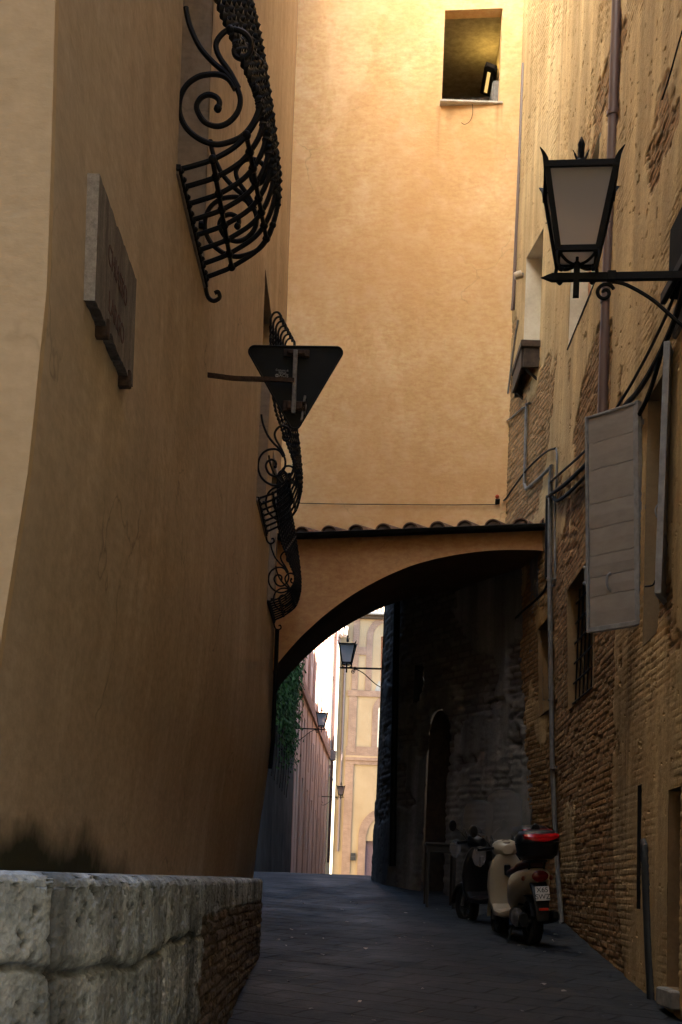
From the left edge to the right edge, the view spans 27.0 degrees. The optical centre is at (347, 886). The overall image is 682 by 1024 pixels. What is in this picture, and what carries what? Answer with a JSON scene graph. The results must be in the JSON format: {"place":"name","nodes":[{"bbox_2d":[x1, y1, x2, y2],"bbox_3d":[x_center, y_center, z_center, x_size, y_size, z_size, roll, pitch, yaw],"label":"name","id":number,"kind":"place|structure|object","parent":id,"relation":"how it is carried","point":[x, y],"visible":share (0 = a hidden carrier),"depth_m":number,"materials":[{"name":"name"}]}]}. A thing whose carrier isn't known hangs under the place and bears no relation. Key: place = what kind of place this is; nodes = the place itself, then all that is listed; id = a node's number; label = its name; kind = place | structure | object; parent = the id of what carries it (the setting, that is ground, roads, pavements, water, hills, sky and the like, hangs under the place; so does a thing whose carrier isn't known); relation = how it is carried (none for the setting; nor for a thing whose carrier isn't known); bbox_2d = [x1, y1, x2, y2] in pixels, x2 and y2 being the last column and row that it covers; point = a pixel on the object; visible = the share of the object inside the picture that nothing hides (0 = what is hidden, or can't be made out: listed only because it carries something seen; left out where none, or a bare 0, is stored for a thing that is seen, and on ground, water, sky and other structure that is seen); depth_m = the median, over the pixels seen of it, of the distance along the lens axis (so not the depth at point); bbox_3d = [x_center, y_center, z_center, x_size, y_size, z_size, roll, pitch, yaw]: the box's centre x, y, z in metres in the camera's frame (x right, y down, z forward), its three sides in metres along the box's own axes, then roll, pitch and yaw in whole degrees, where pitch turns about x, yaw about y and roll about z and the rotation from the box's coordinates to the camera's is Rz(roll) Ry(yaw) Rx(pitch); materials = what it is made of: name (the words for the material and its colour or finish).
{"place":"outdoors","nodes":[
{"label":"outdoors","id":0,"kind":"place"},
{"bbox_2d":[423,842,457,908],"bbox_3d":[1.271,-0.146,19.700,0.440,0.903,0.600,2,0,0],"label":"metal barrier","id":1,"kind":"object","parent":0,"point":[437,847],"visible":0.88,"depth_m":19.43,"materials":[{"name":"black metal"}]},
{"bbox_2d":[226,872,681,1023],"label":"street","id":2,"kind":"structure","parent":0,"point":[460,970],"depth_m":12.79,"materials":[{"name":"stone"}]},
{"bbox_2d":[0,0,298,1023],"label":"plastered building","id":3,"kind":"structure","parent":2,"relation":"on","point":[138,562],"depth_m":7.10,"materials":[{"name":"paint"}]},
{"bbox_2d":[84,173,136,388],"bbox_3d":[-1.048,-2.617,6.282,0.082,0.563,1.015,2,0,0],"label":"street plaque","id":4,"kind":"object","parent":3,"relation":"attached to","point":[110,281],"visible":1,"depth_m":6.07,"materials":[{"name":"stone"}]},
{"bbox_2d":[176,0,212,287],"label":"window","id":5,"kind":"structure","parent":3,"relation":"in","point":[193,62],"depth_m":9.93,"materials":[{"name":"paint"}]},
{"bbox_2d":[176,0,282,302],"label":"window cage","id":6,"kind":"object","parent":3,"relation":"attached to","point":[240,23],"depth_m":9.05,"materials":[{"name":"black metal"}]},
{"bbox_2d":[256,274,270,536],"bbox_3d":[-1.169,-5.567,16.540,0.438,2.600,1.640,2,0,0],"label":"window","id":7,"kind":"structure","parent":3,"relation":"in","point":[265,394],"depth_m":17.30,"materials":[{"name":"paint"}]},
{"bbox_2d":[265,451,276,604],"bbox_3d":[-1.202,-4.663,18.965,0.438,2.010,1.390,2,0,0],"label":"window","id":8,"kind":"structure","parent":3,"relation":"in","point":[271,565],"depth_m":19.60,"materials":[{"name":"paint"}]},
{"bbox_2d":[268,629,278,768],"bbox_3d":[-1.036,-2.614,19.850,0.087,1.952,0.060,2,0,0],"label":"arch pipe","id":9,"kind":"object","parent":3,"relation":"attached to","point":[274,701],"visible":1,"depth_m":19.83,"materials":[{"name":"black metal"}]},
{"bbox_2d":[207,345,342,429],"bbox_3d":[-0.567,-3.677,10.430,1.046,0.626,0.087,2,0,1],"label":"yield sign","id":10,"kind":"object","parent":3,"relation":"attached to","point":[294,378],"visible":0.99,"depth_m":10.46,"materials":[{"name":"metal"}]},
{"bbox_2d":[256,311,302,544],"bbox_3d":[-0.766,-5.424,16.571,0.487,2.496,1.682,2,0,0],"label":"window cage","id":11,"kind":"object","parent":3,"relation":"attached to","point":[290,437],"depth_m":16.27,"materials":[{"name":"black metal"}]},
{"bbox_2d":[267,470,301,630],"bbox_3d":[-0.830,-4.567,18.980,0.424,2.056,1.461,2,0,0],"label":"window cage","id":12,"kind":"object","parent":3,"relation":"attached to","point":[287,536],"depth_m":18.78,"materials":[{"name":"black metal"}]},
{"bbox_2d":[273,518,544,690],"bbox_3d":[0.199,-2.444,21.721,6.460,6.300,4.476,2,0,17],"label":"archway","id":13,"kind":"object","parent":3,"relation":"attached to","point":[353,573],"visible":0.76,"depth_m":19.77,"materials":[{"name":"paint"}]},
{"bbox_2d":[281,0,523,530],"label":"bridge house","id":14,"kind":"structure","parent":13,"relation":"on","point":[402,221],"depth_m":21.42,"materials":[{"name":"paint"}]},
{"bbox_2d":[300,503,496,504],"bbox_3d":[0.747,-5.745,21.373,2.974,0.029,0.011,2,0,7],"label":"wall wire","id":15,"kind":"object","parent":14,"relation":"attached to","point":[402,504],"depth_m":21.36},
{"bbox_2d":[440,8,502,105],"bbox_3d":[1.868,-12.414,21.390,0.934,1.434,0.357,2,0,0],"label":"window","id":16,"kind":"structure","parent":14,"relation":"in","point":[473,13],"depth_m":21.34,"materials":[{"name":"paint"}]},
{"bbox_2d":[480,62,497,96],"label":"wall uplighter","id":17,"kind":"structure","parent":14,"relation":"attached to","point":[490,74],"depth_m":22.31,"materials":[{"name":"black metal"}]},
{"bbox_2d":[490,81,498,100],"bbox_3d":[2.282,-12.241,22.365,0.110,0.430,0.770,2,0,0],"label":"wall cabinet","id":18,"kind":"object","parent":14,"relation":"attached to","point":[494,91],"depth_m":21.98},
{"bbox_2d":[490,83,492,100],"bbox_3d":[2.232,-12.242,22.180,0.011,0.390,0.360,2,0,0],"label":"door","id":19,"kind":"structure","parent":18,"relation":"in","point":[491,94],"depth_m":22.06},
{"bbox_2d":[495,494,499,504],"bbox_3d":[2.225,-5.755,21.172,0.077,0.146,0.111,2,0,0],"label":"cable junction","id":20,"kind":"object","parent":14,"relation":"attached to","point":[497,500],"visible":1,"depth_m":21.14,"materials":[{"name":"black plastic"}]},
{"bbox_2d":[254,690,297,872],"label":"garden wall","id":21,"kind":"structure","parent":2,"relation":"on","point":[273,852],"depth_m":42.31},
{"bbox_2d":[268,657,306,797],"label":"ivy","id":22,"kind":"object","parent":21,"relation":"attached to","point":[287,702],"visible":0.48,"depth_m":42.63,"materials":[{"name":"green plant"}]},
{"bbox_2d":[276,468,337,873],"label":"pink building","id":23,"kind":"structure","parent":2,"relation":"on","point":[309,823],"depth_m":69.05,"materials":[{"name":"paint"}]},
{"bbox_2d":[294,765,297,837],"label":"window","id":24,"kind":"structure","parent":23,"relation":"in","point":[296,765],"depth_m":56.38,"materials":[{"name":"pink paint"}]},
{"bbox_2d":[297,704,299,750],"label":"window","id":25,"kind":"structure","parent":23,"relation":"in","point":[298,704],"depth_m":56.38,"materials":[{"name":"pink paint"}]},
{"bbox_2d":[299,778,302,846],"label":"window","id":26,"kind":"structure","parent":23,"relation":"in","point":[302,778],"depth_m":60.43,"materials":[{"name":"pink paint"}]},
{"bbox_2d":[303,718,305,761],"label":"window","id":27,"kind":"structure","parent":23,"relation":"in","point":[304,718],"depth_m":60.43,"materials":[{"name":"pink paint"}]},
{"bbox_2d":[305,790,307,854],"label":"window","id":28,"kind":"structure","parent":23,"relation":"in","point":[307,790],"depth_m":64.49,"materials":[{"name":"pink paint"}]},
{"bbox_2d":[308,733,309,772],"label":"window","id":29,"kind":"structure","parent":23,"relation":"in","point":[309,733],"depth_m":64.49,"materials":[{"name":"pink paint"}]},
{"bbox_2d":[309,800,311,860],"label":"window","id":30,"kind":"structure","parent":23,"relation":"in","point":[311,800],"depth_m":68.53,"materials":[{"name":"pink paint"}]},
{"bbox_2d":[298,707,327,739],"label":"street lantern","id":31,"kind":"object","parent":23,"relation":"attached to","point":[321,718],"visible":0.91,"depth_m":54.86,"materials":[{"name":"black metal"}]},
{"bbox_2d":[312,743,313,781],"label":"window","id":32,"kind":"structure","parent":23,"relation":"in","point":[313,743],"depth_m":68.53,"materials":[{"name":"paint"}]},
{"bbox_2d":[313,810,315,866],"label":"window","id":33,"kind":"structure","parent":23,"relation":"in","point":[315,810],"depth_m":72.58,"materials":[{"name":"paint"}]},
{"bbox_2d":[316,647,317,680],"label":"window","id":34,"kind":"structure","parent":23,"relation":"in","point":[317,647],"depth_m":68.48,"materials":[{"name":"paint"}]},
{"bbox_2d":[316,754,317,789],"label":"window","id":35,"kind":"structure","parent":23,"relation":"in","point":[317,754],"depth_m":72.58,"materials":[{"name":"paint"}]},
{"bbox_2d":[316,818,318,871],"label":"window","id":36,"kind":"structure","parent":23,"relation":"in","point":[318,818],"depth_m":76.64,"materials":[{"name":"paint"}]},
{"bbox_2d":[319,763,320,796],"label":"window","id":37,"kind":"structure","parent":23,"relation":"in","point":[320,763],"depth_m":76.64,"materials":[{"name":"paint"}]},
{"bbox_2d":[320,648,321,688],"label":"window","id":38,"kind":"structure","parent":23,"relation":"in","point":[321,648],"depth_m":72.52,"materials":[{"name":"paint"}]},
{"bbox_2d":[320,827,321,873],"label":"window","id":39,"kind":"structure","parent":23,"relation":"in","point":[321,827],"depth_m":80.69,"materials":[{"name":"paint"}]},
{"bbox_2d":[323,660,324,702],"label":"window","id":40,"kind":"structure","parent":23,"relation":"in","point":[324,660],"depth_m":76.58,"materials":[{"name":"paint"}]},
{"bbox_2d":[323,832,324,873],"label":"window","id":41,"kind":"structure","parent":23,"relation":"in","point":[324,832],"depth_m":84.73,"materials":[{"name":"paint"}]},
{"bbox_2d":[326,672,327,711],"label":"window","id":42,"kind":"structure","parent":23,"relation":"in","point":[327,672],"depth_m":80.63,"materials":[{"name":"paint"}]},
{"bbox_2d":[321,784,344,804],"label":"street lantern","id":43,"kind":"object","parent":23,"relation":"attached to","point":[340,789],"visible":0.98,"depth_m":77.86,"materials":[{"name":"black metal"}]},
{"bbox_2d":[325,626,347,873],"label":"beige house","id":44,"kind":"structure","parent":2,"relation":"on","point":[342,632],"depth_m":92.32,"materials":[{"name":"paint"}]},
{"bbox_2d":[332,607,383,874],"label":"yellow palazzo","id":45,"kind":"structure","parent":2,"relation":"on","point":[357,736],"depth_m":100.00,"materials":[{"name":"paint"}]},
{"bbox_2d":[350,853,354,859],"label":"notice board","id":46,"kind":"object","parent":45,"relation":"attached to","point":[352,857],"visible":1,"depth_m":99.80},
{"bbox_2d":[364,841,372,874],"bbox_3d":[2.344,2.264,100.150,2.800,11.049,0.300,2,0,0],"label":"doorway","id":47,"kind":"structure","parent":45,"relation":"in","point":[369,844],"depth_m":100.25,"materials":[{"name":"pink paint"}]},
{"bbox_2d":[380,636,382,692],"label":"shuttered building","id":48,"kind":"structure","parent":2,"relation":"on","point":[381,656],"depth_m":72.33,"materials":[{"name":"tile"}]},
{"bbox_2d":[338,635,381,686],"bbox_3d":[0.421,-6.011,37.976,1.420,1.406,0.520,2,0,3],"label":"street lantern","id":49,"kind":"object","parent":48,"relation":"attached to","point":[347,652],"visible":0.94,"depth_m":37.86,"materials":[{"name":"black metal"}]},
{"bbox_2d":[267,900,630,1020],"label":"litter","id":50,"kind":"object","parent":2,"relation":"on","point":[422,987],"visible":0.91,"depth_m":13.41,"materials":[{"name":"paper"}]},
{"bbox_2d":[371,555,544,895],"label":"stone building","id":51,"kind":"structure","parent":2,"relation":"on","point":[462,759],"depth_m":21.78,"materials":[{"name":"grey stone"}]},
{"bbox_2d":[413,663,423,702],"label":"window","id":52,"kind":"structure","parent":51,"relation":"in","point":[418,674],"depth_m":22.95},
{"bbox_2d":[423,710,451,890],"bbox_3d":[1.592,-1.216,22.254,0.509,3.048,0.660,2,0,-29],"label":"doorway","id":53,"kind":"structure","parent":51,"relation":"in","point":[440,736],"depth_m":22.50,"materials":[{"name":"brown wood"}]},
{"bbox_2d":[515,581,546,618],"bbox_3d":[2.471,-3.939,19.367,0.112,0.342,2.820,2,0,-4],"label":"passage cable","id":54,"kind":"object","parent":51,"relation":"attached to","point":[531,603],"visible":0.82,"depth_m":19.20,"materials":[{"name":"black rubber"}]},
{"bbox_2d":[449,819,551,928],"bbox_3d":[1.796,-0.284,17.230,0.820,1.552,2.062,-2,2,-24],"label":"motor scooter","id":55,"kind":"object","parent":2,"relation":"on","point":[471,887],"visible":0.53,"depth_m":17.59,"materials":[{"name":"metal"}]},
{"bbox_2d":[469,824,559,944],"bbox_3d":[1.843,-0.233,15.584,0.820,1.703,2.062,-2,1,-9],"label":"motor scooter","id":56,"kind":"object","parent":2,"relation":"on","point":[518,893],"visible":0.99,"depth_m":14.95,"materials":[{"name":"metal"}]},
{"bbox_2d":[505,0,681,1019],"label":"old brick building","id":57,"kind":"structure","parent":2,"relation":"on","point":[617,632],"depth_m":13.57,"materials":[{"name":"brick"}]},
{"bbox_2d":[506,320,524,420],"bbox_3d":[2.445,-7.507,20.770,0.038,1.499,1.368,2,0,-6],"label":"bent conduit","id":58,"kind":"object","parent":57,"relation":"attached to","point":[517,412],"visible":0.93,"depth_m":20.95,"materials":[{"name":"grey metal"}]},
{"bbox_2d":[511,62,523,310],"bbox_3d":[2.516,-10.354,21.050,0.082,3.652,0.056,2,0,0],"label":"corner conduit","id":59,"kind":"object","parent":57,"relation":"attached to","point":[517,208],"visible":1,"depth_m":21.03,"materials":[{"name":"grey"}]},
{"bbox_2d":[513,270,523,279],"bbox_3d":[2.510,-8.850,20.593,0.229,0.135,0.120,2,0,0],"label":"security lamp","id":60,"kind":"object","parent":57,"relation":"attached to","point":[518,275],"visible":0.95,"depth_m":20.55,"materials":[{"name":"white plastic"}]},
{"bbox_2d":[503,447,555,500],"bbox_3d":[2.464,-5.713,19.895,0.117,0.546,4.414,2,0,-4],"label":"corner cable","id":61,"kind":"object","parent":57,"relation":"attached to","point":[529,466],"visible":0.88,"depth_m":19.70,"materials":[{"name":"black rubber"}]},
{"bbox_2d":[524,230,542,339],"bbox_3d":[2.770,-8.228,19.925,0.357,1.550,1.000,2,0,-7],"label":"window","id":62,"kind":"structure","parent":57,"relation":"in","point":[533,262],"depth_m":20.40,"materials":[{"name":"beige glass"}]},
{"bbox_2d":[523,402,552,490],"bbox_3d":[2.568,-6.045,19.005,0.095,1.482,1.997,2,0,-4],"label":"upright conduit","id":63,"kind":"object","parent":57,"relation":"attached to","point":[529,486],"visible":1,"depth_m":19.92,"materials":[{"name":"grey metal"}]},
{"bbox_2d":[538,618,554,715],"bbox_3d":[2.791,-2.864,18.600,0.520,1.370,1.300,2,0,0],"label":"window","id":64,"kind":"structure","parent":57,"relation":"in","point":[543,629],"depth_m":19.15,"materials":[{"name":"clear glass"}]},
{"bbox_2d":[552,448,557,586],"bbox_3d":[2.570,-4.591,17.636,0.059,1.761,0.253,2,0,0],"label":"thin conduit","id":65,"kind":"object","parent":57,"relation":"attached to","point":[555,503],"visible":0.96,"depth_m":17.57,"materials":[{"name":"grey metal"}]},
{"bbox_2d":[547,465,563,923],"bbox_3d":[2.633,-2.423,17.847,0.473,5.766,0.188,2,0,36],"label":"grey conduit","id":66,"kind":"object","parent":57,"relation":"attached to","point":[553,766],"visible":0.91,"depth_m":17.88,"materials":[{"name":"grey metal"}]},
{"bbox_2d":[567,564,594,709],"bbox_3d":[2.767,-2.750,15.685,0.506,1.600,2.070,2,0,0],"label":"window","id":67,"kind":"structure","parent":57,"relation":"in","point":[580,644],"depth_m":16.62,"materials":[{"name":"black glass"}]},
{"bbox_2d":[568,133,600,343],"bbox_3d":[2.846,-7.250,16.125,0.368,1.800,2.050,2,0,0],"label":"window","id":68,"kind":"structure","parent":57,"relation":"in","point":[576,304],"depth_m":17.05,"materials":[{"name":"beige stone"}]},
{"bbox_2d":[551,355,662,501],"bbox_3d":[2.521,-4.454,14.491,0.052,0.854,6.494,2,0,0],"label":"cable","id":69,"kind":"object","parent":57,"relation":"attached to","point":[639,413],"visible":0.68,"depth_m":11.90,"materials":[{"name":"black rubber"}]},
{"bbox_2d":[597,0,620,412],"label":"brown downpipe","id":70,"kind":"object","parent":57,"relation":"attached to","point":[612,116],"visible":0.63,"depth_m":14.15,"materials":[{"name":"brown metal"}]},
{"bbox_2d":[539,137,681,327],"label":"street lantern","id":71,"kind":"object","parent":57,"relation":"attached to","point":[578,195],"visible":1,"depth_m":8.86,"materials":[{"name":"black metal"}]},
{"bbox_2d":[550,298,674,482],"bbox_3d":[2.527,-4.787,14.309,0.047,0.708,7.563,2,0,0],"label":"cable","id":72,"kind":"object","parent":57,"relation":"attached to","point":[633,379],"visible":0.72,"depth_m":12.23,"materials":[{"name":"black rubber"}]},
{"bbox_2d":[545,281,681,579],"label":"thick cable","id":73,"kind":"object","parent":57,"relation":"attached to","point":[650,371],"visible":0.69,"depth_m":12.07,"materials":[{"name":"black rubber"}]},
{"bbox_2d":[582,341,673,645],"bbox_3d":[2.563,-3.094,11.691,0.668,2.134,2.145,2,0,-9],"label":"window","id":74,"kind":"structure","parent":57,"relation":"in","point":[613,437],"depth_m":12.30,"materials":[{"name":"grey wood"}]},
{"bbox_2d":[640,838,654,999],"bbox_3d":[2.444,0.301,11.676,0.130,1.457,0.865,2,0,4],"label":"dark downpipe","id":75,"kind":"object","parent":57,"relation":"attached to","point":[646,918],"visible":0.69,"depth_m":11.50,"materials":[{"name":"black metal"}]},
{"bbox_2d":[656,786,681,1009],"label":"doorway","id":76,"kind":"structure","parent":57,"relation":"in","point":[667,997],"depth_m":10.80,"materials":[{"name":"brown wood"}]},
{"bbox_2d":[660,207,681,304],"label":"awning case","id":77,"kind":"object","parent":57,"relation":"attached to","point":[671,289],"visible":0.89,"depth_m":10.67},
{"bbox_2d":[662,31,681,99],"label":"wire","id":78,"kind":"object","parent":57,"relation":"attached to","point":[672,65],"visible":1,"depth_m":11.29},
{"bbox_2d":[672,305,681,338],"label":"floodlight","id":79,"kind":"object","parent":57,"relation":"attached to","point":[676,331],"visible":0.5,"depth_m":10.80,"materials":[{"name":"black metal"}]}
]}

